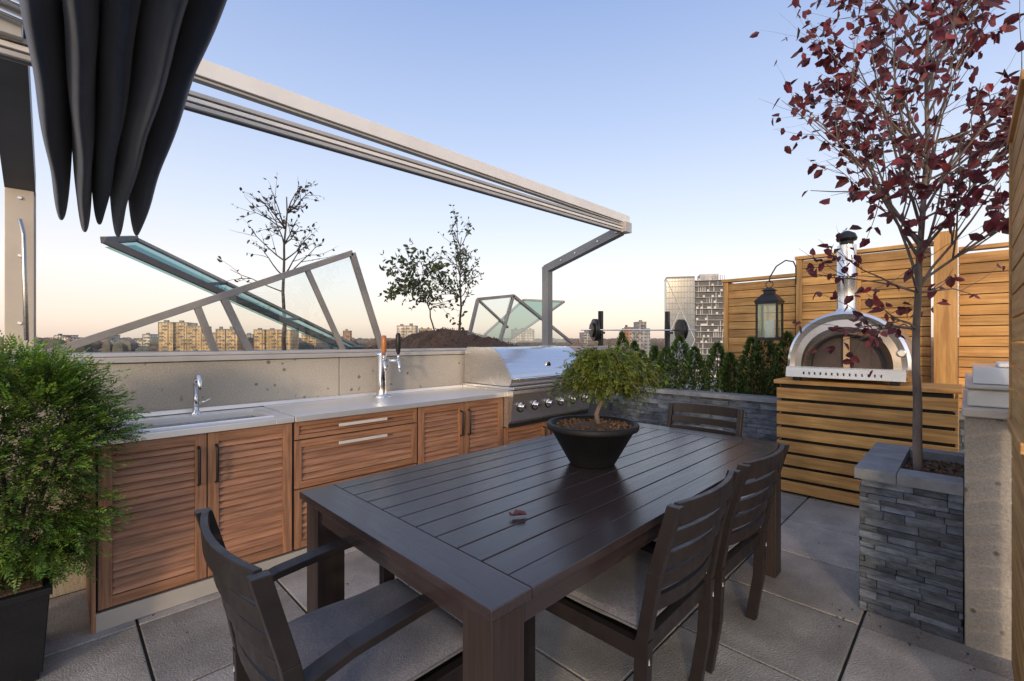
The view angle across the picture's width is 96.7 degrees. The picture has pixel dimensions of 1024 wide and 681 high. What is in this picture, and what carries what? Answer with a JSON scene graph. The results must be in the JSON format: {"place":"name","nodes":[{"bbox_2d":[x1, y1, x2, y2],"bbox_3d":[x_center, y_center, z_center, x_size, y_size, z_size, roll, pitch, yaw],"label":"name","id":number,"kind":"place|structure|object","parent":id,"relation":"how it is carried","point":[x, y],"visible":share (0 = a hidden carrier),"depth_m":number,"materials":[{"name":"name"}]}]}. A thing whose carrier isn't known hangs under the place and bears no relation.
{"place":"outdoors","nodes":[
{"label":"outdoors","id":0,"kind":"place"},
{"bbox_2d":[62,349,337,353],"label":"raised roof","id":1,"kind":"structure","parent":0,"point":[194,351],"depth_m":6.62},
{"bbox_2d":[44,250,381,353],"bbox_3d":[-2.245,-0.369,3.836,2.650,1.038,0.060,0,0,-45],"label":"skylight frame","id":2,"kind":"object","parent":1,"relation":"on","point":[222,298],"visible":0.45,"depth_m":3.78,"materials":[{"name":"metal"}]},
{"bbox_2d":[100,236,362,349],"bbox_3d":[-2.365,-0.365,4.275,2.254,1.011,0.440,0,0,-45],"label":"skylight hatch","id":3,"kind":"object","parent":1,"relation":"on","point":[136,248],"visible":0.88,"depth_m":3.96,"materials":[{"name":"glass"}]},
{"bbox_2d":[217,173,335,350],"bbox_3d":[-2.701,-0.838,5.265,1.025,2.018,1.166,0,0,29],"label":"sparse tree","id":4,"kind":"object","parent":1,"relation":"on","point":[298,251],"visible":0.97,"depth_m":5.20,"materials":[{"name":"brown plant"}]},
{"bbox_2d":[363,327,525,348],"bbox_3d":[-0.990,-0.016,6.788,2.300,0.393,2.400,0,0,-45],"label":"soil mound","id":5,"kind":"object","parent":1,"relation":"on","point":[442,337],"visible":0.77,"depth_m":6.18,"materials":[{"name":"brown soil"}]},
{"bbox_2d":[378,239,474,330],"bbox_3d":[-1.328,-0.730,6.682,1.306,1.390,1.331,0,0,22],"label":"windswept tree","id":6,"kind":"object","parent":5,"relation":"on","point":[413,284],"visible":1,"depth_m":6.48,"materials":[{"name":"green plant"}]},
{"bbox_2d":[421,205,483,329],"bbox_3d":[-0.815,-1.067,7.118,1.152,2.059,1.294,0,0,-45],"label":"sparse tree","id":7,"kind":"object","parent":5,"relation":"on","point":[459,260],"visible":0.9,"depth_m":7.15,"materials":[{"name":"green plant"}]},
{"bbox_2d":[467,294,573,343],"bbox_3d":[0.217,-0.278,7.146,2.491,0.857,0.040,0,0,-45],"label":"skylight frame","id":8,"kind":"object","parent":1,"relation":"on","point":[505,321],"visible":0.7,"depth_m":6.80,"materials":[{"name":"metal"}]},
{"bbox_2d":[483,299,564,342],"bbox_3d":[0.142,-0.316,7.850,1.820,0.882,0.535,0,0,-45],"label":"skylight hatch","id":9,"kind":"object","parent":1,"relation":"on","point":[522,318],"visible":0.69,"depth_m":7.78,"materials":[{"name":"glass"}]},
{"bbox_2d":[201,326,241,350],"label":"apartment building","id":10,"kind":"structure","parent":0,"point":[226,339],"depth_m":394.21,"materials":[{"name":"concrete"}]},
{"bbox_2d":[253,327,298,349],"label":"apartment building","id":11,"kind":"structure","parent":0,"point":[268,339],"depth_m":416.74,"materials":[{"name":"concrete"}]},
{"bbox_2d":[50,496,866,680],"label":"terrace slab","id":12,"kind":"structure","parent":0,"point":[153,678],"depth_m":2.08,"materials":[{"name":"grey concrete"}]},
{"bbox_2d":[0,346,641,598],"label":"concrete parapet wall","id":13,"kind":"structure","parent":12,"relation":"on","point":[161,381],"depth_m":3.11,"materials":[{"name":"concrete"}]},
{"bbox_2d":[0,0,1023,338],"label":"sky","id":14,"kind":"structure","parent":0,"point":[653,113],"materials":[{"name":"blue"}]},
{"bbox_2d":[19,478,1013,680],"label":"paved floor","id":15,"kind":"structure","parent":0,"point":[793,631],"depth_m":2.08,"materials":[{"name":"concrete"}]},
{"bbox_2d":[0,567,52,680],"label":"square planter","id":16,"kind":"object","parent":15,"relation":"on","point":[23,617],"visible":0.81,"depth_m":1.78,"materials":[{"name":"plastic"}]},
{"bbox_2d":[0,330,158,593],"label":"yew shrub","id":17,"kind":"object","parent":16,"relation":"in","point":[38,379],"visible":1,"depth_m":1.90,"materials":[{"name":"green plant"}]},
{"bbox_2d":[0,0,631,354],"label":"awning frame","id":18,"kind":"object","parent":15,"relation":"on","point":[17,154],"visible":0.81,"depth_m":2.38,"materials":[{"name":"white metal"}]},
{"bbox_2d":[19,0,226,236],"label":"retracted canopy fabric","id":19,"kind":"object","parent":18,"relation":"attached to","point":[113,79],"visible":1,"depth_m":1.23,"materials":[{"name":"black fabric"}]},
{"bbox_2d":[86,397,553,633],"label":"outdoor kitchen cabinets","id":20,"kind":"object","parent":15,"relation":"on","point":[246,485],"visible":0.57,"depth_m":2.54,"materials":[{"name":"brown wood"}]},
{"bbox_2d":[87,385,505,446],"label":"countertop","id":21,"kind":"structure","parent":20,"relation":"on","point":[288,411],"depth_m":2.94,"materials":[{"name":"grey stone"}]},
{"bbox_2d":[190,374,210,414],"bbox_3d":[-1.902,0.329,2.750,0.099,0.252,0.142,0,0,-13],"label":"sink faucet","id":22,"kind":"object","parent":21,"relation":"on","point":[197,384],"visible":0.94,"depth_m":2.77,"materials":[{"name":"silver metal"}]},
{"bbox_2d":[372,333,400,397],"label":"beer tap tower","id":23,"kind":"structure","parent":21,"relation":"on","point":[382,360],"depth_m":3.59,"materials":[{"name":"silver metal"}]},
{"bbox_2d":[461,346,590,427],"bbox_3d":[0.181,0.408,4.516,1.154,0.694,0.739,0,0,-45],"label":"built in grill","id":24,"kind":"object","parent":20,"relation":"on","point":[523,378],"visible":0.8,"depth_m":4.17,"materials":[{"name":"metal"}]},
{"bbox_2d":[194,507,462,680],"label":"patio armchair","id":25,"kind":"object","parent":15,"relation":"on","point":[389,627],"visible":0.88,"depth_m":1.23,"materials":[{"name":"black wood"}]},
{"bbox_2d":[299,423,785,680],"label":"dining table","id":26,"kind":"object","parent":15,"relation":"on","point":[452,536],"visible":0.76,"depth_m":1.62,"materials":[{"name":"brown wood"}]},
{"bbox_2d":[509,509,526,515],"bbox_3d":[0.021,0.593,1.560,0.066,0.014,0.044,0,0,-4],"label":"fallen leaf","id":27,"kind":"object","parent":26,"relation":"on","point":[518,512],"visible":1,"depth_m":1.56,"materials":[{"name":"brown plant"}]},
{"bbox_2d":[547,415,638,468],"bbox_3d":[0.396,0.502,2.249,0.450,0.204,0.450,0,0,-45],"label":"bowl planter","id":28,"kind":"object","parent":26,"relation":"on","point":[585,441],"visible":0.97,"depth_m":2.13,"materials":[{"name":"ceramic"}]},
{"bbox_2d":[547,340,670,423],"bbox_3d":[0.485,0.211,2.244,0.651,0.432,0.559,0,0,-45],"label":"weeping juniper","id":29,"kind":"object","parent":28,"relation":"in","point":[592,370],"visible":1,"depth_m":2.14,"materials":[{"name":"green plant"}]},
{"bbox_2d":[581,388,608,415],"bbox_3d":[0.741,0.894,5.217,0.605,0.929,0.550,0,0,-45],"label":"side counter","id":30,"kind":"object","parent":15,"relation":"on","point":[591,409],"depth_m":5.10,"materials":[{"name":"metal"}]},
{"bbox_2d":[524,469,740,680],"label":"patio chair","id":31,"kind":"object","parent":15,"relation":"on","point":[639,605],"visible":0.74,"depth_m":1.52,"materials":[{"name":"black wood"}]},
{"bbox_2d":[666,402,743,513],"bbox_3d":[1.226,0.920,3.178,0.556,0.879,0.664,0,0,45],"label":"patio armchair","id":32,"kind":"object","parent":15,"relation":"on","point":[738,414],"visible":0.14,"depth_m":3.38,"materials":[{"name":"brown wood"}]},
{"bbox_2d":[640,443,789,673],"bbox_3d":[0.889,0.920,2.164,0.540,0.879,0.664,0,0,-44],"label":"patio chair","id":33,"kind":"object","parent":15,"relation":"on","point":[743,538],"visible":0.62,"depth_m":1.91,"materials":[{"name":"black wood"}]},
{"bbox_2d":[609,385,964,511],"bbox_3d":[2.733,0.969,4.883,0.630,0.778,3.840,0,0,-45],"label":"stone hedge planter","id":34,"kind":"object","parent":15,"relation":"on","point":[760,417],"visible":0.15,"depth_m":4.98,"materials":[{"name":"stone"}]},
{"bbox_2d":[614,329,793,395],"bbox_3d":[2.283,0.255,5.331,0.620,0.810,2.842,0,0,-45],"label":"arborvitae hedge","id":35,"kind":"object","parent":34,"relation":"on","point":[724,374],"visible":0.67,"depth_m":5.21,"materials":[{"name":"green plant"}]},
{"bbox_2d":[721,230,1008,409],"bbox_3d":[3.663,0.190,4.455,0.240,2.340,3.120,0,0,-45],"label":"cedar fence","id":36,"kind":"object","parent":15,"relation":"on","point":[984,329],"visible":0.41,"depth_m":4.28,"materials":[{"name":"brown wood"}]},
{"bbox_2d":[754,260,796,340],"bbox_3d":[2.796,-0.433,4.804,0.744,0.866,0.235,0,0,-45],"label":"hanging lantern","id":37,"kind":"object","parent":36,"relation":"hanging from","point":[769,296],"visible":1,"depth_m":4.60,"materials":[{"name":"black metal"}]},
{"bbox_2d":[774,377,962,505],"bbox_3d":[2.971,0.845,3.862,0.514,0.990,1.210,0,0,-45],"label":"cedar oven stand","id":38,"kind":"object","parent":15,"relation":"on","point":[831,432],"visible":0.63,"depth_m":3.76,"materials":[{"name":"brown wood"}]},
{"bbox_2d":[786,231,911,385],"bbox_3d":[2.958,-0.303,3.983,0.783,1.303,0.850,0,0,-45],"label":"pizza oven","id":39,"kind":"object","parent":38,"relation":"on","point":[891,361],"visible":0.86,"depth_m":3.87,"materials":[{"name":"metal"}]},
{"bbox_2d":[854,442,964,642],"bbox_3d":[2.165,1.001,2.449,0.815,0.715,0.408,0,0,-45],"label":"stone tree planter","id":40,"kind":"object","parent":15,"relation":"on","point":[911,546],"visible":1,"depth_m":2.18,"materials":[{"name":"stone"}]},
{"bbox_2d":[750,0,1023,471],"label":"plum leaf tree","id":41,"kind":"object","parent":40,"relation":"in","point":[956,18],"visible":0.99,"depth_m":2.33,"materials":[{"name":"red plant"}]},
{"bbox_2d":[961,386,1011,659],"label":"concrete pier wall","id":42,"kind":"structure","parent":15,"relation":"on","point":[988,547],"depth_m":1.98,"materials":[{"name":"concrete"}]},
{"bbox_2d":[965,361,1008,408],"bbox_3d":[2.511,0.201,2.312,1.020,0.191,0.298,0,0,-45],"label":"utility box","id":43,"kind":"object","parent":42,"relation":"on","point":[986,385],"visible":0.73,"depth_m":2.04,"materials":[{"name":"white metal"}]},
{"bbox_2d":[1007,69,1023,680],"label":"cedar privacy screen","id":44,"kind":"object","parent":15,"relation":"on","point":[1015,420],"visible":1,"depth_m":1.66,"materials":[{"name":"brown wood"}]},
{"bbox_2d":[621,325,629,345],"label":"office building","id":45,"kind":"structure","parent":0,"point":[627,334],"depth_m":379.35,"materials":[{"name":"brick"}]},
{"bbox_2d":[619,320,649,356],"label":"office building","id":46,"kind":"structure","parent":0,"point":[642,338],"depth_m":413.42,"materials":[{"name":"concrete"}]},
{"bbox_2d":[664,378,720,391],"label":"neighbour roof","id":47,"kind":"structure","parent":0,"point":[697,385],"depth_m":13.96,"materials":[{"name":"grey"}]},
{"bbox_2d":[581,311,696,387],"bbox_3d":[2.297,0.420,8.418,2.181,1.920,1.001,0,0,-6],"label":"barbell rack","id":48,"kind":"object","parent":47,"relation":"on","point":[596,330],"visible":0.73,"depth_m":8.30,"materials":[{"name":"black metal"}]},
{"bbox_2d":[664,274,724,380],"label":"glass tower building","id":49,"kind":"structure","parent":0,"point":[697,304],"depth_m":250.16,"materials":[{"name":"glass"}]},
{"bbox_3d":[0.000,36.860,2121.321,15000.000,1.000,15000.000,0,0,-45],"label":"ground","id":50,"kind":"structure","parent":0,"visible":0},
{"bbox_2d":[50,334,83,340],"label":"office building","id":51,"kind":"structure","parent":50,"relation":"on","point":[65,337],"depth_m":591.27,"materials":[{"name":"concrete"}]},
{"bbox_2d":[107,335,119,342],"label":"office building","id":52,"kind":"structure","parent":50,"relation":"on","point":[113,339],"depth_m":517.99,"materials":[{"name":"concrete"}]},
{"bbox_2d":[134,333,157,346],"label":"office building","id":53,"kind":"structure","parent":50,"relation":"on","point":[145,339],"depth_m":473.98,"materials":[{"name":"concrete"}]},
{"bbox_2d":[158,320,211,350],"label":"apartment building","id":54,"kind":"structure","parent":50,"relation":"on","point":[181,335],"depth_m":408.12,"materials":[{"name":"concrete"}]},
{"bbox_2d":[246,333,253,337],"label":"office building","id":55,"kind":"structure","parent":50,"relation":"on","point":[249,335],"depth_m":516.17,"materials":[{"name":"concrete"}]},
{"bbox_2d":[302,334,321,345],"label":"office building","id":56,"kind":"structure","parent":50,"relation":"on","point":[307,339],"depth_m":552.77,"materials":[{"name":"concrete"}]},
{"bbox_2d":[333,329,351,348],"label":"office building","id":57,"kind":"structure","parent":50,"relation":"on","point":[347,334],"depth_m":494.68,"materials":[{"name":"concrete"}]},
{"bbox_2d":[397,323,417,336],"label":"office building","id":58,"kind":"structure","parent":50,"relation":"on","point":[404,330],"depth_m":514.46,"materials":[{"name":"concrete"}]},
{"bbox_2d":[418,327,431,332],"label":"office building","id":59,"kind":"structure","parent":50,"relation":"on","point":[421,329],"depth_m":553.52,"materials":[{"name":"concrete"}]},
{"bbox_2d":[0,337,958,383],"bbox_3d":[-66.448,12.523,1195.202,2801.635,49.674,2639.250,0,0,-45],"label":"distant treeline","id":60,"kind":"object","parent":50,"relation":"on","point":[126,344],"visible":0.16,"depth_m":482.08,"materials":[{"name":"green plant"}]},
{"bbox_2d":[511,328,534,344],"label":"office building","id":61,"kind":"structure","parent":50,"relation":"on","point":[527,335],"depth_m":613.74,"materials":[{"name":"concrete"}]},
{"bbox_2d":[579,331,597,345],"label":"office building","id":62,"kind":"structure","parent":50,"relation":"on","point":[584,337],"depth_m":549.79,"materials":[{"name":"concrete"}]}
]}

